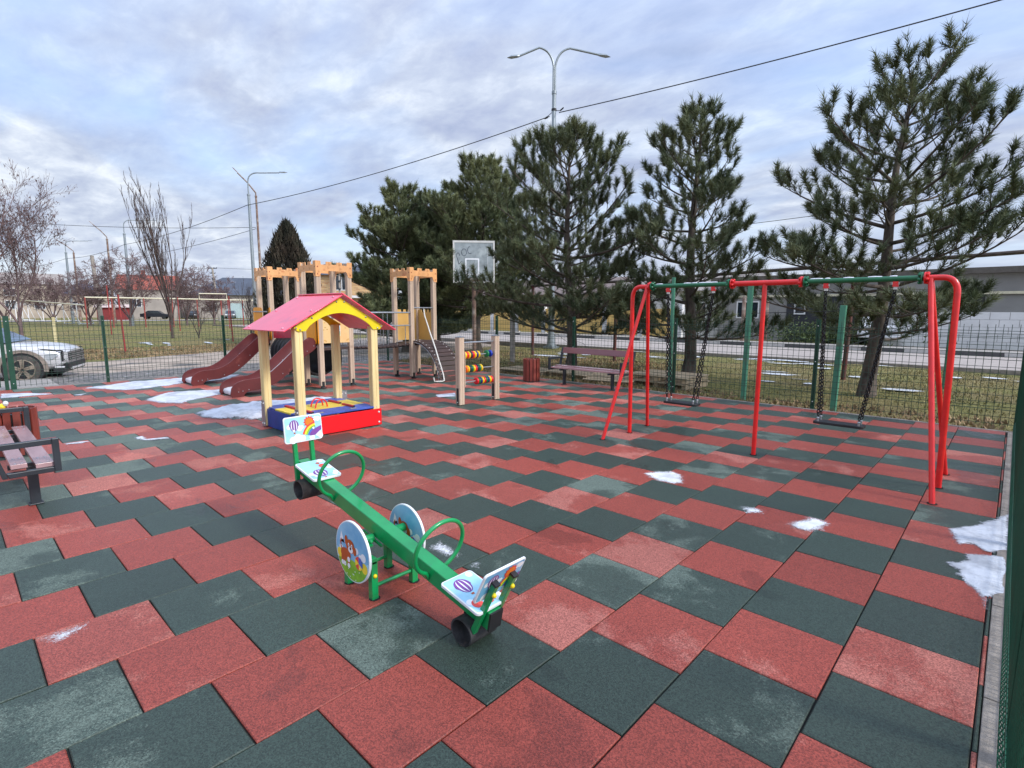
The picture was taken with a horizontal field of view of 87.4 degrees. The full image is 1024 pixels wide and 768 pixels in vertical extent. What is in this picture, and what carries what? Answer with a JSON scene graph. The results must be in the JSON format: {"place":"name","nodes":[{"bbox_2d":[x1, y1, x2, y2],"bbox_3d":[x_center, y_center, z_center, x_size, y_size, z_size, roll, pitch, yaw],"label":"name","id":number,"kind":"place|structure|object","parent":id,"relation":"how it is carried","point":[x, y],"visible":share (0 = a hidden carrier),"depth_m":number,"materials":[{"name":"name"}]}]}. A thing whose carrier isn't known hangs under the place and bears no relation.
{"place":"outdoors","nodes":[
{"label":"outdoors","id":0,"kind":"place"},
{"bbox_2d":[1,319,253,321],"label":"street","id":1,"kind":"structure","parent":0,"point":[135,320],"depth_m":78.15,"materials":[{"name":"asphalt"}]},
{"bbox_2d":[0,336,490,380],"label":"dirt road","id":2,"kind":"structure","parent":0,"point":[197,358],"depth_m":18.52,"materials":[{"name":"asphalt"}]},
{"bbox_2d":[0,328,85,380],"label":"parked car","id":3,"kind":"object","parent":2,"relation":"on","point":[73,353],"visible":0.73,"depth_m":13.19,"materials":[{"name":"white paint"}]},
{"bbox_2d":[1,318,1019,431],"bbox_3d":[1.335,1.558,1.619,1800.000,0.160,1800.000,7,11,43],"label":"ground","id":4,"kind":"structure","parent":0,"point":[206,325],"depth_m":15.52,"materials":[{"name":"green plant"}]},
{"bbox_2d":[0,260,53,316],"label":"bare tree","id":5,"kind":"object","parent":4,"relation":"on","point":[6,292],"visible":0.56,"depth_m":57.53,"materials":[{"name":"red plant"}]},
{"bbox_2d":[14,305,42,320],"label":"football goal","id":6,"kind":"object","parent":4,"relation":"on","point":[27,315],"visible":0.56,"depth_m":73.60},
{"bbox_2d":[0,378,57,389],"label":"paved strip","id":7,"kind":"structure","parent":4,"relation":"on","point":[33,382],"depth_m":12.15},
{"bbox_2d":[0,272,64,317],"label":"house","id":8,"kind":"structure","parent":4,"relation":"on","point":[34,311],"depth_m":100.07,"materials":[{"name":"beige paint"}]},
{"bbox_2d":[0,180,72,335],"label":"bare tree","id":9,"kind":"object","parent":4,"relation":"on","point":[17,260],"visible":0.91,"depth_m":24.20,"materials":[{"name":"red plant"}]},
{"bbox_2d":[0,157,74,261],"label":"bare tree","id":10,"kind":"object","parent":4,"relation":"on","point":[4,210],"visible":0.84,"depth_m":23.83,"materials":[{"name":"red plant"}]},
{"bbox_2d":[13,273,92,319],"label":"bare tree","id":11,"kind":"object","parent":4,"relation":"on","point":[55,294],"visible":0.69,"depth_m":58.90,"materials":[{"name":"red plant"}]},
{"bbox_2d":[51,317,56,341],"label":"wooden post","id":12,"kind":"object","parent":4,"relation":"on","point":[54,329],"visible":0.64,"depth_m":23.58,"materials":[{"name":"yellow wood"}]},
{"bbox_2d":[56,239,81,320],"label":"street lamp","id":13,"kind":"object","parent":4,"relation":"on","point":[80,314],"visible":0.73,"depth_m":72.81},
{"bbox_2d":[64,240,91,322],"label":"street lamp","id":14,"kind":"object","parent":4,"relation":"on","point":[71,301],"visible":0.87,"depth_m":63.90,"materials":[{"name":"metal"}]},
{"bbox_2d":[62,304,93,323],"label":"football goal","id":15,"kind":"object","parent":4,"relation":"on","point":[75,314],"visible":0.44,"depth_m":59.93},
{"bbox_2d":[63,282,109,317],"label":"house","id":16,"kind":"structure","parent":4,"relation":"on","point":[68,312],"depth_m":107.46,"materials":[{"name":"beige paint"}]},
{"bbox_2d":[47,265,136,325],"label":"bare tree","id":17,"kind":"object","parent":4,"relation":"on","point":[79,290],"visible":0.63,"depth_m":54.59,"materials":[{"name":"red plant"}]},
{"bbox_2d":[90,256,102,324],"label":"utility pole","id":18,"kind":"object","parent":4,"relation":"on","point":[99,311],"visible":0.35,"depth_m":58.67,"materials":[{"name":"concrete"}]},
{"bbox_2d":[89,221,116,323],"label":"street lamp","id":19,"kind":"object","parent":4,"relation":"on","point":[114,311],"visible":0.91,"depth_m":63.07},
{"bbox_2d":[106,285,111,333],"bbox_3d":[-26.677,-4.832,35.517,0.070,3.350,0.090,7,11,43],"label":"red post","id":20,"kind":"object","parent":4,"relation":"on","point":[109,309],"visible":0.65,"depth_m":35.49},
{"bbox_2d":[93,304,129,319],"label":"shed","id":21,"kind":"structure","parent":4,"relation":"on","point":[105,310],"depth_m":84.23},
{"bbox_2d":[117,295,125,350],"bbox_3d":[-16.352,-2.529,22.466,0.140,2.402,0.067,-5,9,-31],"label":"red post","id":22,"kind":"object","parent":4,"relation":"on","point":[118,299],"visible":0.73,"depth_m":22.42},
{"bbox_2d":[72,244,176,325],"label":"bare tree","id":23,"kind":"object","parent":4,"relation":"on","point":[105,269],"visible":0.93,"depth_m":53.19,"materials":[{"name":"red plant"}]},
{"bbox_2d":[20,293,252,327],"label":"gas pipe","id":24,"kind":"object","parent":4,"relation":"on","point":[144,304],"visible":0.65,"depth_m":51.12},
{"bbox_2d":[123,220,155,325],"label":"street lamp","id":25,"kind":"object","parent":4,"relation":"on","point":[127,267],"visible":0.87,"depth_m":54.30,"materials":[{"name":"metal"}]},
{"bbox_2d":[116,270,181,318],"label":"house","id":26,"kind":"structure","parent":4,"relation":"on","point":[155,305],"depth_m":93.56,"materials":[{"name":"paint"}]},
{"bbox_2d":[140,310,167,318],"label":"parked car","id":27,"kind":"object","parent":4,"relation":"on","point":[149,314],"visible":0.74,"depth_m":89.53,"materials":[{"name":"black metal"}]},
{"bbox_2d":[118,167,195,337],"bbox_3d":[-20.192,-7.351,31.349,2.536,9.629,3.634,7,11,43],"label":"bare tree","id":28,"kind":"object","parent":4,"relation":"on","point":[156,250],"visible":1,"depth_m":30.72,"materials":[{"name":"brown plant"}]},
{"bbox_2d":[157,265,214,322],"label":"bare tree","id":29,"kind":"object","parent":4,"relation":"on","point":[184,288],"visible":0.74,"depth_m":55.13,"materials":[{"name":"red plant"}]},
{"bbox_2d":[0,315,389,389],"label":"fence","id":30,"kind":"object","parent":4,"relation":"on","point":[9,352],"visible":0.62,"depth_m":12.06,"materials":[{"name":"metal"}]},
{"bbox_2d":[182,291,216,337],"bbox_3d":[-18.672,-4.008,31.346,1.996,2.967,2.239,3,8,19],"label":"leafless shrub","id":31,"kind":"object","parent":4,"relation":"on","point":[198,318],"visible":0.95,"depth_m":31.51,"materials":[{"name":"brown plant"}]},
{"bbox_2d":[189,275,239,324],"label":"bare tree","id":32,"kind":"object","parent":4,"relation":"on","point":[211,296],"visible":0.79,"depth_m":59.92,"materials":[{"name":"red plant"}]},
{"bbox_2d":[210,267,220,320],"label":"utility pole","id":33,"kind":"object","parent":4,"relation":"on","point":[218,312],"visible":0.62,"depth_m":77.52,"materials":[{"name":"concrete"}]},
{"bbox_2d":[189,278,253,318],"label":"house","id":34,"kind":"structure","parent":4,"relation":"on","point":[237,308],"depth_m":101.98,"materials":[{"name":"paint"}]},
{"bbox_2d":[226,303,244,317],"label":"garage door","id":35,"kind":"structure","parent":34,"relation":"in","point":[234,307],"depth_m":101.87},
{"bbox_2d":[225,311,235,317],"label":"parked car","id":36,"kind":"object","parent":4,"relation":"on","point":[233,313],"visible":0.91,"depth_m":98.10,"materials":[{"name":"silver metal"}]},
{"bbox_2d":[228,296,233,341],"bbox_3d":[-15.164,-3.468,28.932,0.140,2.502,0.067,-5,9,-31],"label":"red post","id":37,"kind":"object","parent":4,"relation":"on","point":[230,318],"visible":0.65,"depth_m":28.89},
{"bbox_2d":[233,280,255,332],"bbox_3d":[-14.717,-4.144,29.963,1.510,3.711,1.555,3,8,21],"label":"leafless shrub","id":38,"kind":"object","parent":4,"relation":"on","point":[248,305],"visible":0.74,"depth_m":29.86,"materials":[{"name":"brown plant"}]},
{"bbox_2d":[232,167,261,279],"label":"street lamp","id":39,"kind":"object","parent":4,"relation":"on","point":[258,241],"visible":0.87,"depth_m":40.45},
{"bbox_2d":[31,223,255,227],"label":"overhead wire","id":40,"kind":"object","parent":39,"relation":"attached to","point":[141,227],"visible":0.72,"depth_m":42.52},
{"bbox_2d":[45,351,454,384],"bbox_3d":[-6.587,-0.523,16.985,2.435,0.268,12.200,7,11,43],"label":"gravel strip","id":41,"kind":"object","parent":4,"relation":"on","point":[157,373],"visible":0.07,"depth_m":13.96,"materials":[{"name":"gravel"}]},
{"bbox_2d":[247,171,287,306],"bbox_3d":[-15.996,-8.611,35.635,2.547,10.755,0.259,-3,9,-23],"label":"street lamp","id":42,"kind":"object","parent":4,"relation":"on","point":[251,241],"visible":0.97,"depth_m":35.01,"materials":[{"name":"metal"}]},
{"bbox_2d":[252,216,321,338],"bbox_3d":[-11.319,-5.274,27.407,3.881,6.668,3.937,7,11,43],"label":"thuja tree","id":43,"kind":"object","parent":4,"relation":"on","point":[285,250],"visible":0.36,"depth_m":26.63,"materials":[{"name":"green plant"}]},
{"bbox_2d":[321,263,391,323],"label":"house","id":44,"kind":"structure","parent":4,"relation":"on","point":[325,283],"depth_m":57.53,"materials":[{"name":"paint"}]},
{"bbox_2d":[336,275,344,289],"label":"window","id":45,"kind":"structure","parent":44,"relation":"in","point":[342,281],"depth_m":57.48,"materials":[{"name":"white glass"}]},
{"bbox_2d":[331,176,470,351],"bbox_3d":[-4.407,-4.878,22.329,6.683,7.254,6.123,7,11,43],"label":"pine tree","id":46,"kind":"object","parent":4,"relation":"on","point":[391,228],"visible":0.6,"depth_m":21.17,"materials":[{"name":"green plant"}]},
{"bbox_2d":[395,192,481,340],"bbox_3d":[-3.334,-5.309,25.442,5.672,7.254,6.444,7,11,43],"label":"pine tree","id":47,"kind":"object","parent":4,"relation":"on","point":[466,312],"visible":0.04,"depth_m":25.40,"materials":[{"name":"green plant"}]},
{"bbox_2d":[453,240,494,350],"bbox_3d":[-1.208,-2.907,18.800,1.297,4.120,1.129,6,10,35],"label":"basketball backboard","id":48,"kind":"object","parent":4,"relation":"on","point":[474,252],"visible":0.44,"depth_m":18.56,"materials":[{"name":"plastic"}]},
{"bbox_2d":[397,148,555,352],"bbox_3d":[-1.572,-5.234,21.618,6.335,8.061,6.490,7,11,43],"label":"pine tree","id":49,"kind":"object","parent":4,"relation":"on","point":[453,213],"visible":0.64,"depth_m":20.05,"materials":[{"name":"green plant"}]},
{"bbox_2d":[0,401,1007,767],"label":"playground base","id":50,"kind":"object","parent":4,"relation":"on","point":[604,619],"visible":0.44,"depth_m":2.51,"materials":[{"name":"rubber"}]},
{"bbox_2d":[0,361,1006,767],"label":"playground surface","id":51,"kind":"object","parent":50,"relation":"on","point":[554,669],"visible":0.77,"depth_m":3.19,"materials":[{"name":"red rubber"}]},
{"bbox_2d":[0,405,40,457],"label":"litter bin","id":52,"kind":"object","parent":51,"relation":"on","point":[8,421],"visible":0.43,"depth_m":6.04,"materials":[{"name":"brown wood"}]},
{"bbox_2d":[1,393,46,397],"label":"snow patch","id":53,"kind":"object","parent":51,"relation":"on","point":[15,395],"visible":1,"depth_m":10.35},
{"bbox_2d":[0,406,61,505],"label":"bench","id":54,"kind":"object","parent":51,"relation":"on","point":[43,461],"visible":1,"depth_m":4.54,"materials":[{"name":"brown wood"}]},
{"bbox_2d":[51,627,80,641],"bbox_3d":[-2.252,1.276,2.765,0.312,0.001,0.396,7,11,43],"label":"frost patch","id":55,"kind":"object","parent":51,"relation":"on","point":[62,635],"visible":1,"depth_m":2.74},
{"bbox_2d":[135,436,168,439],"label":"snow patch","id":56,"kind":"object","parent":51,"relation":"on","point":[141,437],"visible":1,"depth_m":6.88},
{"bbox_2d":[88,374,238,389],"bbox_3d":[-7.755,-0.060,12.302,1.680,0.022,3.360,7,11,43],"label":"snow patch","id":57,"kind":"object","parent":51,"relation":"on","point":[140,384],"visible":0.67,"depth_m":11.77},
{"bbox_2d":[147,389,218,402],"bbox_3d":[-6.294,0.213,10.334,1.331,0.023,1.818,1,8,6],"label":"snow patch","id":58,"kind":"object","parent":51,"relation":"on","point":[177,397],"visible":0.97,"depth_m":10.18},
{"bbox_2d":[195,396,330,419],"bbox_3d":[-4.217,0.355,9.171,1.511,0.071,2.392,2,8,15],"label":"snow patch","id":59,"kind":"object","parent":51,"relation":"on","point":[251,410],"visible":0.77,"depth_m":8.59,"materials":[{"name":"snow"}]},
{"bbox_2d":[182,260,455,397],"bbox_3d":[-4.332,-1.368,12.325,4.315,2.664,4.880,7,11,43],"label":"castle play structure","id":60,"kind":"object","parent":51,"relation":"on","point":[414,324],"visible":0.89,"depth_m":12.48,"materials":[{"name":"beige wood"}]},
{"bbox_2d":[243,293,395,433],"bbox_3d":[-2.686,-0.337,7.594,1.280,1.862,1.627,7,11,43],"label":"covered sandbox","id":61,"kind":"object","parent":51,"relation":"on","point":[345,310],"visible":0.94,"depth_m":7.46,"materials":[{"name":"multicoloured wood"}]},
{"bbox_2d":[282,413,525,646],"bbox_3d":[-0.774,0.771,3.198,2.063,0.917,0.398,7,11,43],"label":"seesaw","id":62,"kind":"object","parent":51,"relation":"on","point":[402,534],"visible":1,"depth_m":3.08,"materials":[{"name":"green paint"}]},
{"bbox_2d":[434,543,457,555],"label":"frost patch","id":63,"kind":"object","parent":51,"relation":"on","point":[442,548],"visible":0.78,"depth_m":3.73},
{"bbox_2d":[436,393,455,396],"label":"snow patch","id":64,"kind":"object","parent":51,"relation":"on","point":[447,395],"visible":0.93,"depth_m":10.37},
{"bbox_2d":[454,334,499,404],"bbox_3d":[-0.613,-0.278,9.631,0.132,1.200,1.009,7,11,43],"label":"abacus frame","id":65,"kind":"object","parent":51,"relation":"on","point":[461,356],"visible":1,"depth_m":9.50,"materials":[{"name":"brown wood"}]},
{"bbox_2d":[523,358,539,381],"bbox_3d":[0.457,-0.332,12.564,0.388,0.530,0.392,7,11,43],"label":"litter bin","id":66,"kind":"object","parent":51,"relation":"on","point":[531,369],"visible":1,"depth_m":12.41,"materials":[{"name":"red"}]},
{"bbox_2d":[548,347,635,390],"bbox_3d":[1.689,-0.340,11.616,1.912,0.810,0.535,7,11,43],"label":"bench","id":67,"kind":"object","parent":51,"relation":"on","point":[601,352],"visible":0.86,"depth_m":11.65,"materials":[{"name":"brown wood"}]},
{"bbox_2d":[646,471,681,482],"bbox_3d":[1.553,0.924,5.379,0.552,0.001,0.504,7,11,43],"label":"frost patch","id":68,"kind":"object","parent":51,"relation":"on","point":[670,477],"visible":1,"depth_m":5.37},
{"bbox_2d":[744,507,761,512],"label":"frost patch","id":69,"kind":"object","parent":51,"relation":"on","point":[753,510],"visible":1,"depth_m":4.46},
{"bbox_2d":[600,271,960,504],"bbox_3d":[2.794,-0.170,6.055,3.451,2.031,1.224,7,11,43],"label":"swing set","id":70,"kind":"object","parent":51,"relation":"on","point":[934,375],"visible":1,"depth_m":5.54,"materials":[{"name":"red paint"}]},
{"bbox_2d":[791,518,827,530],"bbox_3d":[2.329,1.089,4.197,0.360,0.001,0.504,7,11,43],"label":"frost patch","id":71,"kind":"object","parent":51,"relation":"on","point":[814,524],"visible":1,"depth_m":4.17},
{"bbox_2d":[948,553,1005,596],"bbox_3d":[2.936,1.198,3.383,0.400,0.009,1.090,7,11,43],"label":"snow patch","id":72,"kind":"object","parent":51,"relation":"on","point":[982,575],"visible":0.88,"depth_m":3.40,"materials":[{"name":"snow"}]},
{"bbox_2d":[950,515,1008,551],"bbox_3d":[3.622,1.096,4.138,0.460,0.009,1.220,7,11,43],"label":"snow patch","id":73,"kind":"object","parent":51,"relation":"on","point":[990,536],"visible":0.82,"depth_m":3.97,"materials":[{"name":"snow"}]},
{"bbox_2d":[0,360,1012,767],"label":"kerb","id":74,"kind":"structure","parent":4,"relation":"on","point":[988,738],"depth_m":2.62,"materials":[{"name":"concrete"}]},
{"bbox_2d":[510,310,514,361],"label":"concrete post","id":75,"kind":"object","parent":4,"relation":"on","point":[512,351],"visible":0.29,"depth_m":17.58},
{"bbox_2d":[499,366,551,375],"bbox_3d":[0.447,-0.354,14.575,1.548,0.125,0.910,7,10,40],"label":"wooden pallet","id":76,"kind":"object","parent":4,"relation":"on","point":[516,368],"visible":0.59,"depth_m":14.60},
{"bbox_2d":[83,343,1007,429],"bbox_3d":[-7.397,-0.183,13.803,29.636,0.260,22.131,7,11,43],"label":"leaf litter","id":77,"kind":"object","parent":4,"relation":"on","point":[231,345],"visible":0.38,"depth_m":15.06,"materials":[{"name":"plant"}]},
{"bbox_2d":[482,277,629,333],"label":"house","id":78,"kind":"structure","parent":4,"relation":"on","point":[560,289],"depth_m":44.12,"materials":[{"name":"paint"}]},
{"bbox_2d":[507,47,609,348],"bbox_3d":[1.958,-7.831,23.287,4.336,12.665,0.732,1,8,4],"label":"street lamp","id":79,"kind":"object","parent":4,"relation":"on","point":[553,112],"visible":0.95,"depth_m":22.63,"materials":[{"name":"metal"}]},
{"bbox_2d":[17,116,549,270],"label":"overhead wire","id":80,"kind":"object","parent":79,"relation":"attached to","point":[343,182],"visible":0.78,"depth_m":29.10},
{"bbox_2d":[559,0,1000,112],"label":"overhead wire","id":81,"kind":"object","parent":79,"relation":"attached to","point":[799,53],"visible":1,"depth_m":17.05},
{"bbox_2d":[544,369,593,377],"bbox_3d":[1.675,-0.259,13.774,1.010,0.125,1.553,-6,10,-40],"label":"wooden pallet","id":82,"kind":"object","parent":4,"relation":"on","point":[586,373],"visible":0.39,"depth_m":13.66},
{"bbox_2d":[451,112,689,364],"bbox_3d":[1.703,-3.656,14.276,6.428,6.818,5.355,7,11,43],"label":"pine tree","id":83,"kind":"object","parent":4,"relation":"on","point":[565,138],"visible":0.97,"depth_m":13.72,"materials":[{"name":"green plant"}]},
{"bbox_2d":[459,304,684,336],"bbox_3d":[1.481,-4.801,39.613,23.560,2.000,0.300,7,11,43],"label":"sheet fence","id":84,"kind":"object","parent":4,"relation":"on","point":[489,320],"visible":0.16,"depth_m":37.92,"materials":[{"name":"metal"}]},
{"bbox_2d":[145,339,1004,391],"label":"snow remnants","id":85,"kind":"object","parent":4,"relation":"on","point":[738,359],"visible":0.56,"depth_m":15.96,"materials":[{"name":"white snow"}]},
{"bbox_2d":[582,372,637,383],"bbox_3d":[2.417,-0.125,12.805,1.226,0.125,0.910,4,16,28],"label":"wooden pallet","id":86,"kind":"object","parent":4,"relation":"on","point":[605,377],"visible":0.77,"depth_m":12.70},
{"bbox_2d":[626,369,708,390],"bbox_3d":[3.565,-0.107,12.283,1.110,0.265,1.560,-7,11,-44],"label":"wooden pallet","id":87,"kind":"object","parent":4,"relation":"on","point":[662,379],"visible":0.65,"depth_m":11.99,"materials":[{"name":"wood"}]},
{"bbox_2d":[667,277,675,391],"bbox_3d":[3.317,-0.984,11.154,0.060,2.420,0.060,7,11,43],"label":"old post","id":88,"kind":"object","parent":4,"relation":"on","point":[672,306],"visible":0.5,"depth_m":11.09,"materials":[{"name":"metal"}]},
{"bbox_2d":[617,273,764,337],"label":"house","id":89,"kind":"structure","parent":4,"relation":"on","point":[677,297],"depth_m":35.34,"materials":[{"name":"white paint"}]},
{"bbox_2d":[604,89,795,372],"bbox_3d":[4.432,-3.608,13.183,4.599,7.078,4.682,0,8,0],"label":"pine tree","id":90,"kind":"object","parent":4,"relation":"on","point":[720,185],"visible":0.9,"depth_m":12.67,"materials":[{"name":"green plant"}]},
{"bbox_2d":[386,314,1023,425],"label":"fence","id":91,"kind":"object","parent":4,"relation":"on","point":[818,329],"visible":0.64,"depth_m":9.36,"materials":[{"name":"green metal"}]},
{"bbox_2d":[740,286,753,400],"bbox_3d":[4.467,-0.768,10.193,0.104,2.260,0.084,7,11,43],"label":"old post","id":92,"kind":"object","parent":4,"relation":"on","point":[748,321],"visible":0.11,"depth_m":10.15,"materials":[{"name":"metal"}]},
{"bbox_2d":[764,296,769,340],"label":"rusty post","id":93,"kind":"object","parent":4,"relation":"on","point":[767,313],"visible":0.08,"depth_m":28.70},
{"bbox_2d":[530,250,1023,379],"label":"rusty court frame","id":94,"kind":"object","parent":4,"relation":"on","point":[987,254],"visible":0.3,"depth_m":13.25,"materials":[{"name":"metal"}]},
{"bbox_2d":[829,305,846,411],"bbox_3d":[5.506,-0.397,9.054,0.120,1.840,0.090,7,11,43],"label":"old post","id":95,"kind":"object","parent":4,"relation":"on","point":[842,321],"visible":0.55,"depth_m":9.01,"materials":[{"name":"metal"}]},
{"bbox_2d":[751,311,831,313],"bbox_3d":[4.979,-1.277,9.536,0.011,0.061,1.568,-7,10,-41],"label":"overhead wire","id":96,"kind":"object","parent":95,"relation":"attached to","point":[792,312],"visible":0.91,"depth_m":9.56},
{"bbox_2d":[751,316,956,345],"bbox_3d":[16.227,-2.691,26.543,11.121,1.742,2.785,7,11,43],"label":"garden shrub","id":97,"kind":"object","parent":4,"relation":"on","point":[807,336],"visible":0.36,"depth_m":27.33,"materials":[{"name":"green plant"}]},
{"bbox_2d":[711,265,1023,343],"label":"warehouse","id":98,"kind":"structure","parent":4,"relation":"on","point":[1010,286],"depth_m":26.41,"materials":[{"name":"grey metal"}]},
{"bbox_2d":[736,301,759,317],"bbox_3d":[13.940,-4.391,31.728,1.300,1.000,0.040,7,11,43],"label":"window","id":99,"kind":"structure","parent":98,"relation":"in","point":[755,308],"depth_m":31.76,"materials":[{"name":"white glass"}]},
{"bbox_2d":[794,305,804,313],"bbox_3d":[15.965,-4.154,29.749,0.580,0.580,0.040,7,11,43],"label":"window","id":100,"kind":"structure","parent":98,"relation":"in","point":[795,311],"depth_m":29.79,"materials":[{"name":"white glass"}]},
{"bbox_2d":[857,317,899,343],"bbox_3d":[18.379,-2.699,26.337,1.680,1.420,4.290,7,11,43],"label":"parked car","id":101,"kind":"object","parent":4,"relation":"on","point":[867,336],"visible":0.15,"depth_m":25.02,"materials":[{"name":"white metal"}]},
{"bbox_2d":[735,15,1023,397],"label":"pine tree","id":102,"kind":"object","parent":4,"relation":"on","point":[972,103],"visible":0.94,"depth_m":9.54,"materials":[{"name":"green plant"}]},
{"bbox_2d":[942,310,951,389],"bbox_3d":[9.445,-0.727,11.591,0.104,1.820,0.084,7,11,43],"label":"old post","id":103,"kind":"object","parent":4,"relation":"on","point":[946,358],"depth_m":11.61,"materials":[{"name":"metal"}]},
{"bbox_2d":[883,312,1023,351],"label":"block wall","id":104,"kind":"structure","parent":4,"relation":"on","point":[992,320],"depth_m":22.59,"materials":[{"name":"white paint"}]},
{"bbox_2d":[996,364,1023,767],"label":"fence","id":105,"kind":"object","parent":4,"relation":"on","point":[1011,755],"visible":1,"depth_m":2.36,"materials":[{"name":"green metal"}]},
{"bbox_2d":[0,0,1023,303],"label":"sky","id":106,"kind":"structure","parent":0,"point":[180,94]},
{"bbox_2d":[232,325,1021,372],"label":"road","id":107,"kind":"structure","parent":0,"point":[776,352],"depth_m":21.55,"materials":[{"name":"asphalt"}]},
{"bbox_2d":[213,325,1022,374],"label":"road kerb","id":108,"kind":"structure","parent":107,"relation":"on","point":[985,370],"depth_m":21.90,"materials":[{"name":"concrete"}]},
{"bbox_2d":[467,330,1022,355],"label":"pavement","id":109,"kind":"structure","parent":0,"point":[798,343],"depth_m":25.57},
{"bbox_2d":[740,296,746,340],"bbox_3d":[12.198,-3.417,28.287,0.185,2.400,0.185,-3,9,-24],"label":"rusty post","id":110,"kind":"object","parent":109,"relation":"on","point":[743,306],"visible":0.54,"depth_m":28.16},
{"bbox_2d":[611,188,1019,240],"bbox_3d":[11.438,-8.289,27.375,38.005,0.926,0.026,7,11,42],"label":"overhead wire","id":111,"kind":"object","parent":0,"point":[809,216],"visible":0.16,"depth_m":25.41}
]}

